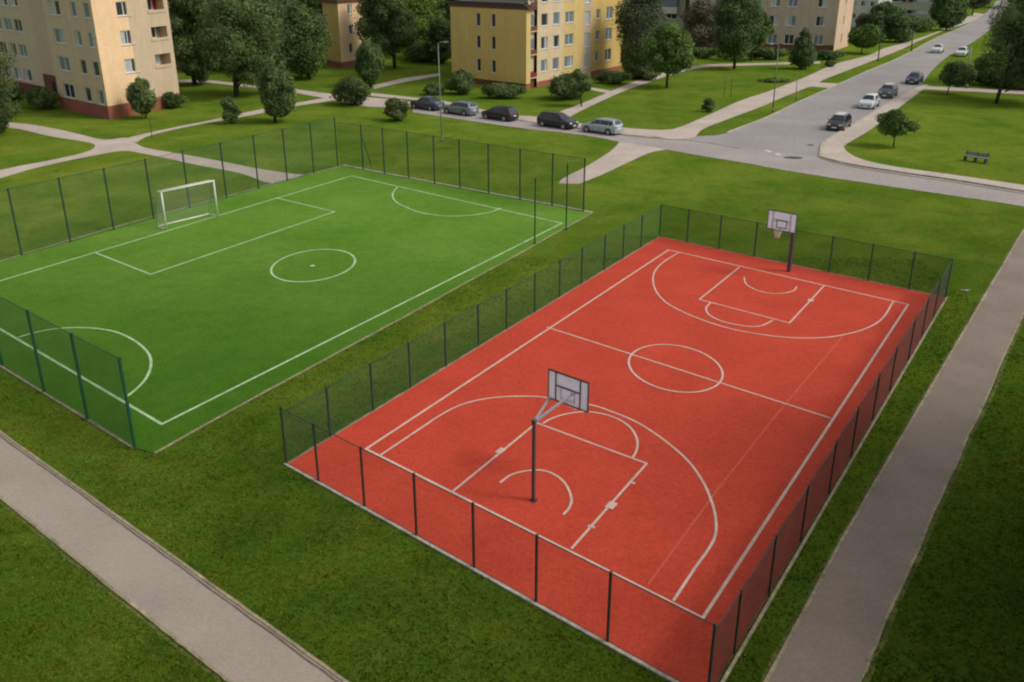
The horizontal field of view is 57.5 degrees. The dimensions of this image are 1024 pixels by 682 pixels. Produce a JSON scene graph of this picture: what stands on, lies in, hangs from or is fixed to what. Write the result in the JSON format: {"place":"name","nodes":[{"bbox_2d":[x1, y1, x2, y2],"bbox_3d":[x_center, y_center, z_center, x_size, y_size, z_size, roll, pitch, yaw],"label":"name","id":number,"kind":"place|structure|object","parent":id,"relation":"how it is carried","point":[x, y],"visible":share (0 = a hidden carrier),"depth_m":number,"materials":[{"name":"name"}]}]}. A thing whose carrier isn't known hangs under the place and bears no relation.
{"place":"outdoors","nodes":[
{"label":"outdoors","id":0,"kind":"place"},
{"bbox_2d":[0,122,301,182],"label":"path","id":1,"kind":"structure","parent":0,"point":[102,146],"depth_m":85.99,"materials":[{"name":"grey concrete"}]},
{"bbox_2d":[125,98,332,141],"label":"path","id":2,"kind":"structure","parent":0,"point":[137,138],"depth_m":103.58,"materials":[{"name":"grey concrete"}]},
{"bbox_2d":[319,0,370,67],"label":"apartment building","id":3,"kind":"structure","parent":0,"point":[341,16],"depth_m":149.26,"materials":[{"name":"yellow paint"}]},
{"bbox_2d":[294,89,410,106],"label":"path","id":4,"kind":"structure","parent":0,"point":[374,102],"depth_m":118.87,"materials":[{"name":"grey concrete"}]},
{"bbox_2d":[373,73,438,88],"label":"path","id":5,"kind":"structure","parent":0,"point":[402,80],"depth_m":135.28,"materials":[{"name":"grey concrete"}]},
{"bbox_2d":[0,0,1023,681],"bbox_3d":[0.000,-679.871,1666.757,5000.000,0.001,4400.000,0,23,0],"label":"grass ground","id":6,"kind":"structure","parent":0,"point":[974,238],"depth_m":51.66,"materials":[{"name":"green plant"}]},
{"bbox_2d":[0,47,24,126],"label":"tree","id":7,"kind":"object","parent":6,"relation":"on","point":[5,90],"visible":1,"depth_m":92.56,"materials":[{"name":"green plant"}]},
{"bbox_2d":[22,87,58,108],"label":"shrub","id":8,"kind":"object","parent":6,"relation":"on","point":[43,97],"visible":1,"depth_m":109.73,"materials":[{"name":"green plant"}]},
{"bbox_2d":[0,364,134,449],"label":"pitch kerb","id":9,"kind":"structure","parent":6,"relation":"on","point":[62,404],"depth_m":38.64,"materials":[{"name":"concrete"}]},
{"bbox_2d":[0,296,136,449],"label":"fence","id":10,"kind":"object","parent":6,"relation":"on","point":[27,311],"visible":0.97,"depth_m":36.81,"materials":[{"name":"green"}]},
{"bbox_2d":[0,0,179,119],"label":"apartment building","id":11,"kind":"structure","parent":6,"relation":"on","point":[93,57],"depth_m":106.88,"materials":[{"name":"beige paint"}]},
{"bbox_2d":[0,500,220,681],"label":"dry grass edge","id":12,"kind":"object","parent":6,"relation":"on","point":[162,635],"visible":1,"depth_m":27.24,"materials":[{"name":"plant"}]},
{"bbox_2d":[0,495,232,681],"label":"path edging","id":13,"kind":"object","parent":6,"relation":"on","point":[139,609],"visible":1,"depth_m":27.33,"materials":[{"name":"concrete"}]},
{"bbox_2d":[125,77,159,117],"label":"tree","id":14,"kind":"object","parent":6,"relation":"on","point":[141,98],"visible":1,"depth_m":103.21,"materials":[{"name":"green plant"}]},
{"bbox_2d":[0,117,338,260],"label":"fence","id":15,"kind":"object","parent":6,"relation":"on","point":[63,204],"visible":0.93,"depth_m":65.54,"materials":[{"name":"green metal"}]},
{"bbox_2d":[0,434,341,681],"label":"footpath","id":16,"kind":"structure","parent":6,"relation":"on","point":[229,641],"depth_m":28.01,"materials":[{"name":"concrete"}]},
{"bbox_2d":[1,165,342,260],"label":"pitch kerb","id":17,"kind":"structure","parent":6,"relation":"on","point":[158,214],"depth_m":65.87,"materials":[{"name":"concrete"}]},
{"bbox_2d":[0,430,348,681],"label":"path edging","id":18,"kind":"object","parent":6,"relation":"on","point":[272,628],"visible":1,"depth_m":28.51,"materials":[{"name":"concrete"}]},
{"bbox_2d":[161,91,188,107],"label":"shrub","id":19,"kind":"object","parent":6,"relation":"on","point":[171,99],"visible":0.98,"depth_m":110.83,"materials":[{"name":"green plant"}]},
{"bbox_2d":[167,0,219,84],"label":"tree","id":20,"kind":"object","parent":6,"relation":"on","point":[184,15],"visible":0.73,"depth_m":126.40,"materials":[{"name":"green plant"}]},
{"bbox_2d":[219,96,242,123],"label":"shrub","id":21,"kind":"object","parent":6,"relation":"on","point":[232,112],"visible":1,"depth_m":100.68,"materials":[{"name":"green plant"}]},
{"bbox_2d":[190,0,290,96],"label":"tree","id":22,"kind":"object","parent":6,"relation":"on","point":[239,37],"visible":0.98,"depth_m":115.71,"materials":[{"name":"green plant"}]},
{"bbox_2d":[256,64,299,122],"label":"tree","id":23,"kind":"object","parent":6,"relation":"on","point":[277,91],"visible":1,"depth_m":100.26,"materials":[{"name":"green plant"}]},
{"bbox_2d":[0,166,589,452],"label":"football pitch","id":24,"kind":"object","parent":6,"relation":"on","point":[195,323],"visible":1,"depth_m":52.63,"materials":[{"name":"green plant"}]},
{"bbox_2d":[156,180,218,228],"bbox_3d":[-22.546,-9.523,64.533,1.150,2.658,4.230,17,28,35],"label":"football goal","id":25,"kind":"object","parent":24,"relation":"on","point":[184,186],"visible":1,"depth_m":63.98,"materials":[{"name":"white paint"}]},
{"bbox_2d":[274,0,335,78],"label":"tree","id":26,"kind":"object","parent":6,"relation":"on","point":[302,48],"visible":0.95,"depth_m":132.78,"materials":[{"name":"green plant"}]},
{"bbox_2d":[294,0,322,20],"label":"tree","id":27,"kind":"object","parent":6,"relation":"on","point":[312,3],"visible":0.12,"depth_m":165.66,"materials":[{"name":"green plant"}]},
{"bbox_2d":[329,76,373,104],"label":"shrub","id":28,"kind":"object","parent":6,"relation":"on","point":[351,90],"visible":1,"depth_m":112.02,"materials":[{"name":"green plant"}]},
{"bbox_2d":[352,37,385,86],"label":"tree","id":29,"kind":"object","parent":6,"relation":"on","point":[369,65],"visible":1,"depth_m":126.53,"materials":[{"name":"green plant"}]},
{"bbox_2d":[154,212,592,453],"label":"pitch kerb","id":30,"kind":"structure","parent":6,"relation":"on","point":[191,432],"depth_m":43.88,"materials":[{"name":"concrete"}]},
{"bbox_2d":[352,0,423,68],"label":"tree","id":31,"kind":"object","parent":6,"relation":"on","point":[386,26],"visible":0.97,"depth_m":144.48,"materials":[{"name":"green plant"}]},
{"bbox_2d":[382,97,411,120],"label":"shrub","id":32,"kind":"object","parent":6,"relation":"on","point":[395,109],"visible":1,"depth_m":102.24,"materials":[{"name":"green plant"}]},
{"bbox_2d":[400,39,433,62],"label":"shrub","id":33,"kind":"object","parent":6,"relation":"on","point":[418,51],"visible":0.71,"depth_m":155.93,"materials":[{"name":"green plant"}]},
{"bbox_2d":[399,0,438,41],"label":"tree","id":34,"kind":"object","parent":6,"relation":"on","point":[423,10],"visible":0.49,"depth_m":160.13,"materials":[{"name":"green plant"}]},
{"bbox_2d":[422,82,445,94],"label":"shrub","id":35,"kind":"object","parent":6,"relation":"on","point":[432,88],"visible":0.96,"depth_m":120.85,"materials":[{"name":"green plant"}]},
{"bbox_2d":[423,15,450,63],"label":"tree","id":36,"kind":"object","parent":6,"relation":"on","point":[438,31],"visible":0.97,"depth_m":152.70,"materials":[{"name":"green plant"}]},
{"bbox_2d":[433,0,454,24],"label":"tree","id":37,"kind":"object","parent":6,"relation":"on","point":[443,11],"visible":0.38,"depth_m":172.81,"materials":[{"name":"green plant"}]},
{"bbox_2d":[443,68,476,93],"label":"shrub","id":38,"kind":"object","parent":6,"relation":"on","point":[460,81],"visible":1,"depth_m":120.94,"materials":[{"name":"green plant"}]},
{"bbox_2d":[337,122,585,211],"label":"fence","id":39,"kind":"object","parent":6,"relation":"on","point":[519,198],"visible":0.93,"depth_m":72.81,"materials":[{"name":"green metal"}]},
{"bbox_2d":[343,165,593,212],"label":"pitch kerb","id":40,"kind":"structure","parent":6,"relation":"on","point":[471,189],"depth_m":73.55,"materials":[{"name":"concrete"}]},
{"bbox_2d":[282,204,661,461],"bbox_3d":[0.733,-2.090,47.675,0.088,2.385,34.601,13,26,29],"label":"fence","id":41,"kind":"object","parent":6,"relation":"on","point":[371,379],"visible":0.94,"depth_m":43.94,"materials":[{"name":"green"}]},
{"bbox_2d":[288,236,659,462],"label":"court kerb","id":42,"kind":"structure","parent":6,"relation":"on","point":[457,359],"depth_m":42.55,"materials":[{"name":"concrete"}]},
{"bbox_2d":[283,463,678,681],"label":"court kerb","id":43,"kind":"structure","parent":6,"relation":"on","point":[666,677],"depth_m":27.88,"materials":[{"name":"concrete"}]},
{"bbox_2d":[279,406,716,681],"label":"fence","id":44,"kind":"object","parent":6,"relation":"on","point":[714,624],"visible":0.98,"depth_m":27.78,"materials":[{"name":"grey"}]},
{"bbox_2d":[480,82,527,98],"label":"shrub","id":45,"kind":"object","parent":6,"relation":"on","point":[500,90],"visible":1,"depth_m":117.98,"materials":[{"name":"green plant"}]},
{"bbox_2d":[544,72,593,98],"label":"shrub","id":46,"kind":"object","parent":6,"relation":"on","point":[558,87],"visible":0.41,"depth_m":116.58,"materials":[{"name":"green plant"}]},
{"bbox_2d":[564,68,592,105],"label":"tree","id":47,"kind":"object","parent":6,"relation":"on","point":[576,85],"visible":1,"depth_m":111.42,"materials":[{"name":"green plant"}]},
{"bbox_2d":[590,70,631,83],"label":"shrub","id":48,"kind":"object","parent":6,"relation":"on","point":[613,77],"visible":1,"depth_m":131.20,"materials":[{"name":"green plant"}]},
{"bbox_2d":[289,237,944,681],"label":"basketball court","id":49,"kind":"object","parent":6,"relation":"on","point":[679,463],"visible":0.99,"depth_m":36.32,"materials":[{"name":"red plastic"}]},
{"bbox_2d":[529,368,589,502],"bbox_3d":[1.736,3.302,32.420,1.632,3.839,3.032,6,23,14],"label":"basketball hoop","id":50,"kind":"object","parent":49,"relation":"on","point":[569,390],"visible":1,"depth_m":32.41,"materials":[{"name":"metal"}]},
{"bbox_2d":[766,209,797,271],"bbox_3d":[15.596,-5.640,53.829,1.769,3.773,1.315,0,23,0],"label":"basketball hoop","id":51,"kind":"object","parent":49,"relation":"on","point":[779,221],"visible":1,"depth_m":53.37,"materials":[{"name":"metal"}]},
{"bbox_2d":[619,33,653,77],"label":"tree","id":52,"kind":"object","parent":6,"relation":"on","point":[632,59],"visible":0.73,"depth_m":135.13,"materials":[{"name":"green plant"}]},
{"bbox_2d":[610,0,669,67],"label":"tree","id":53,"kind":"object","parent":6,"relation":"on","point":[638,17],"visible":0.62,"depth_m":133.99,"materials":[{"name":"green plant"}]},
{"bbox_2d":[626,64,660,79],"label":"shrub","id":54,"kind":"object","parent":6,"relation":"on","point":[643,72],"visible":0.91,"depth_m":134.57,"materials":[{"name":"green plant"}]},
{"bbox_2d":[639,23,696,87],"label":"tree","id":55,"kind":"object","parent":6,"relation":"on","point":[668,50],"visible":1,"depth_m":124.77,"materials":[{"name":"green plant"}]},
{"bbox_2d":[679,0,720,47],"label":"tree","id":56,"kind":"object","parent":6,"relation":"on","point":[698,25],"visible":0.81,"depth_m":163.42,"materials":[{"name":"green plant"}]},
{"bbox_2d":[691,47,720,57],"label":"shrub","id":57,"kind":"object","parent":6,"relation":"on","point":[703,52],"visible":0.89,"depth_m":161.88,"materials":[{"name":"green plant"}]},
{"bbox_2d":[709,0,770,68],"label":"tree","id":58,"kind":"object","parent":6,"relation":"on","point":[738,29],"visible":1,"depth_m":144.18,"materials":[{"name":"green plant"}]},
{"bbox_2d":[749,8,777,60],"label":"tree","id":59,"kind":"object","parent":6,"relation":"on","point":[768,28],"visible":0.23,"depth_m":155.38,"materials":[{"name":"green plant"}]},
{"bbox_2d":[746,47,789,59],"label":"shrub","id":60,"kind":"object","parent":6,"relation":"on","point":[768,53],"visible":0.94,"depth_m":159.92,"materials":[{"name":"green plant"}]},
{"bbox_2d":[660,236,930,293],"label":"court kerb","id":61,"kind":"structure","parent":6,"relation":"on","point":[799,266],"depth_m":55.74,"materials":[{"name":"concrete"}]},
{"bbox_2d":[787,27,817,68],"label":"tree","id":62,"kind":"object","parent":6,"relation":"on","point":[803,53],"visible":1,"depth_m":146.38,"materials":[{"name":"green plant"}]},
{"bbox_2d":[662,205,953,297],"bbox_3d":[16.716,-5.544,55.844,18.153,2.439,0.088,18,29,36],"label":"fence","id":63,"kind":"object","parent":6,"relation":"on","point":[873,244],"visible":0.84,"depth_m":54.36,"materials":[{"name":"green"}]},
{"bbox_2d":[816,50,845,59],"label":"shrub","id":64,"kind":"object","parent":6,"relation":"on","point":[826,54],"visible":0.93,"depth_m":159.89,"materials":[{"name":"green plant"}]},
{"bbox_2d":[711,262,951,681],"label":"fence","id":65,"kind":"object","parent":6,"relation":"on","point":[734,624],"visible":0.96,"depth_m":30.02,"materials":[{"name":"grey metal"}]},
{"bbox_2d":[720,297,947,681],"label":"court kerb","id":66,"kind":"structure","parent":6,"relation":"on","point":[747,639],"depth_m":30.82,"materials":[{"name":"concrete"}]},
{"bbox_2d":[726,14,983,132],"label":"kerb","id":67,"kind":"structure","parent":6,"relation":"on","point":[839,83],"depth_m":127.91,"materials":[{"name":"concrete"}]},
{"bbox_2d":[703,156,1023,206],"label":"kerb","id":68,"kind":"structure","parent":6,"relation":"on","point":[869,183],"depth_m":75.61,"materials":[{"name":"concrete"}]},
{"bbox_2d":[846,23,885,53],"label":"tree","id":69,"kind":"object","parent":6,"relation":"on","point":[867,36],"visible":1,"depth_m":167.69,"materials":[{"name":"green plant"}]},
{"bbox_2d":[819,87,917,153],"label":"kerb","id":70,"kind":"structure","parent":6,"relation":"on","point":[821,145],"depth_m":102.99,"materials":[{"name":"concrete"}]},
{"bbox_2d":[866,0,903,37],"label":"tree","id":71,"kind":"object","parent":6,"relation":"on","point":[875,14],"visible":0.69,"depth_m":190.48,"materials":[{"name":"green plant"}]},
{"bbox_2d":[761,226,1023,681],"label":"dry grass edge","id":72,"kind":"object","parent":6,"relation":"on","point":[775,653],"visible":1,"depth_m":32.17,"materials":[{"name":"plant"}]},
{"bbox_2d":[763,229,1023,681],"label":"path edging","id":73,"kind":"object","parent":6,"relation":"on","point":[789,637],"visible":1,"depth_m":31.99,"materials":[{"name":"concrete"}]},
{"bbox_2d":[768,232,1023,681],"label":"footpath","id":74,"kind":"structure","parent":6,"relation":"on","point":[834,637],"depth_m":31.50,"materials":[{"name":"concrete"}]},
{"bbox_2d":[875,108,921,146],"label":"tree","id":75,"kind":"object","parent":6,"relation":"on","point":[893,123],"visible":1,"depth_m":88.21,"materials":[{"name":"green plant"}]},
{"bbox_2d":[883,13,921,42],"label":"tree","id":76,"kind":"object","parent":6,"relation":"on","point":[902,26],"visible":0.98,"depth_m":188.29,"materials":[{"name":"green plant"}]},
{"bbox_2d":[817,155,1023,191],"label":"kerb","id":77,"kind":"structure","parent":6,"relation":"on","point":[1009,188],"depth_m":78.22,"materials":[{"name":"concrete"}]},
{"bbox_2d":[912,16,938,31],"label":"shrub","id":78,"kind":"object","parent":6,"relation":"on","point":[927,23],"visible":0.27,"depth_m":213.00,"materials":[{"name":"green plant"}]},
{"bbox_2d":[857,312,1023,681],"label":"path edging","id":79,"kind":"object","parent":6,"relation":"on","point":[913,559],"visible":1,"depth_m":30.77,"materials":[{"name":"concrete"}]},
{"bbox_2d":[863,316,1023,681],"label":"dry grass edge","id":80,"kind":"object","parent":6,"relation":"on","point":[868,677],"visible":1,"depth_m":30.64,"materials":[{"name":"plant"}]},
{"bbox_2d":[927,0,969,29],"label":"tree","id":81,"kind":"object","parent":6,"relation":"on","point":[947,14],"visible":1,"depth_m":215.97,"materials":[{"name":"green plant"}]},
{"bbox_2d":[938,60,977,93],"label":"tree","id":82,"kind":"object","parent":6,"relation":"on","point":[956,73],"visible":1,"depth_m":121.17,"materials":[{"name":"green plant"}]},
{"bbox_2d":[963,151,989,163],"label":"park bench","id":83,"kind":"object","parent":6,"relation":"on","point":[976,155],"visible":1,"depth_m":83.31,"materials":[{"name":"grey concrete"}]},
{"bbox_2d":[968,0,992,15],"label":"tree","id":84,"kind":"object","parent":6,"relation":"on","point":[976,4],"visible":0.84,"depth_m":265.02,"materials":[{"name":"green plant"}]},
{"bbox_2d":[972,53,1001,84],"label":"shrub","id":85,"kind":"object","parent":6,"relation":"on","point":[985,69],"visible":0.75,"depth_m":128.92,"materials":[{"name":"green plant"}]},
{"bbox_2d":[979,0,1023,103],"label":"tree","id":86,"kind":"object","parent":6,"relation":"on","point":[1010,19],"visible":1,"depth_m":112.69,"materials":[{"name":"green plant"}]},
{"bbox_2d":[986,63,1023,88],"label":"shrub","id":87,"kind":"object","parent":6,"relation":"on","point":[998,80],"visible":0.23,"depth_m":127.14,"materials":[{"name":"green plant"}]},
{"bbox_2d":[448,0,623,88],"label":"apartment building","id":88,"kind":"structure","parent":0,"point":[514,42],"depth_m":129.79,"materials":[{"name":"yellow paint"}]},
{"bbox_2d":[559,142,665,183],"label":"path","id":89,"kind":"structure","parent":0,"point":[618,154],"depth_m":83.69,"materials":[{"name":"grey concrete"}]},
{"bbox_2d":[658,0,689,31],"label":"apartment building","id":90,"kind":"structure","parent":0,"point":[674,9],"depth_m":183.80,"materials":[{"name":"beige paint"}]},
{"bbox_2d":[371,13,984,138],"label":"pavement","id":91,"kind":"structure","parent":0,"point":[693,129],"depth_m":118.69,"materials":[{"name":"grey concrete"}]},
{"bbox_2d":[560,62,819,116],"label":"path","id":92,"kind":"structure","parent":0,"point":[570,112],"depth_m":129.23,"materials":[{"name":"grey concrete"}]},
{"bbox_2d":[413,107,1023,205],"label":"street","id":93,"kind":"structure","parent":0,"point":[815,165],"depth_m":83.12,"materials":[{"name":"grey asphalt"}]},
{"bbox_2d":[410,96,444,110],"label":"parked car","id":94,"kind":"object","parent":93,"relation":"on","point":[430,103],"visible":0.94,"depth_m":109.80,"materials":[{"name":"blue paint"}]},
{"bbox_2d":[443,100,478,115],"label":"parked car","id":95,"kind":"object","parent":93,"relation":"on","point":[463,107],"visible":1,"depth_m":106.33,"materials":[{"name":"metal"}]},
{"bbox_2d":[481,105,518,121],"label":"parked car","id":96,"kind":"object","parent":93,"relation":"on","point":[503,113],"visible":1,"depth_m":102.97,"materials":[{"name":"black paint"}]},
{"bbox_2d":[537,110,577,129],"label":"parked car","id":97,"kind":"object","parent":93,"relation":"on","point":[562,121],"visible":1,"depth_m":98.78,"materials":[{"name":"black paint"}]},
{"bbox_2d":[581,117,623,135],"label":"parked car","id":98,"kind":"object","parent":93,"relation":"on","point":[607,126],"visible":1,"depth_m":95.39,"materials":[{"name":"silver metal"}]},
{"bbox_2d":[819,158,1023,193],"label":"gutter","id":99,"kind":"object","parent":93,"relation":"on","point":[919,177],"visible":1,"depth_m":77.62,"materials":[{"name":"concrete"}]},
{"bbox_2d":[690,0,853,50],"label":"apartment building","id":100,"kind":"structure","parent":0,"point":[827,23],"depth_m":174.87,"materials":[{"name":"beige paint"}]},
{"bbox_2d":[686,0,1008,156],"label":"road","id":101,"kind":"structure","parent":0,"point":[797,128],"depth_m":113.55,"materials":[{"name":"grey asphalt"}]},
{"bbox_2d":[826,112,851,130],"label":"parked car","id":102,"kind":"object","parent":101,"relation":"on","point":[840,121],"visible":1,"depth_m":97.69,"materials":[{"name":"grey paint"}]},
{"bbox_2d":[858,93,879,108],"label":"parked car","id":103,"kind":"object","parent":101,"relation":"on","point":[870,100],"visible":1,"depth_m":111.08,"materials":[{"name":"white paint"}]},
{"bbox_2d":[878,82,898,98],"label":"parked car","id":104,"kind":"object","parent":101,"relation":"on","point":[889,89],"visible":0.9,"depth_m":118.83,"materials":[{"name":"grey paint"}]},
{"bbox_2d":[905,71,923,84],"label":"parked car","id":105,"kind":"object","parent":101,"relation":"on","point":[915,77],"visible":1,"depth_m":131.29,"materials":[{"name":"blue paint"}]},
{"bbox_2d":[851,0,891,26],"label":"apartment building","id":106,"kind":"structure","parent":0,"point":[861,6],"depth_m":227.54,"materials":[{"name":"white paint"}]},
{"bbox_2d":[892,0,933,18],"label":"apartment building","id":107,"kind":"structure","parent":0,"point":[919,8],"depth_m":252.96,"materials":[{"name":"grey paint"}]},
{"bbox_2d":[819,85,1023,189],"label":"pavement","id":108,"kind":"structure","parent":0,"point":[833,147],"depth_m":89.19,"materials":[{"name":"grey concrete"}]},
{"bbox_2d":[923,85,1023,93],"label":"pavement","id":109,"kind":"structure","parent":0,"point":[974,90],"depth_m":125.26,"materials":[{"name":"grey concrete"}]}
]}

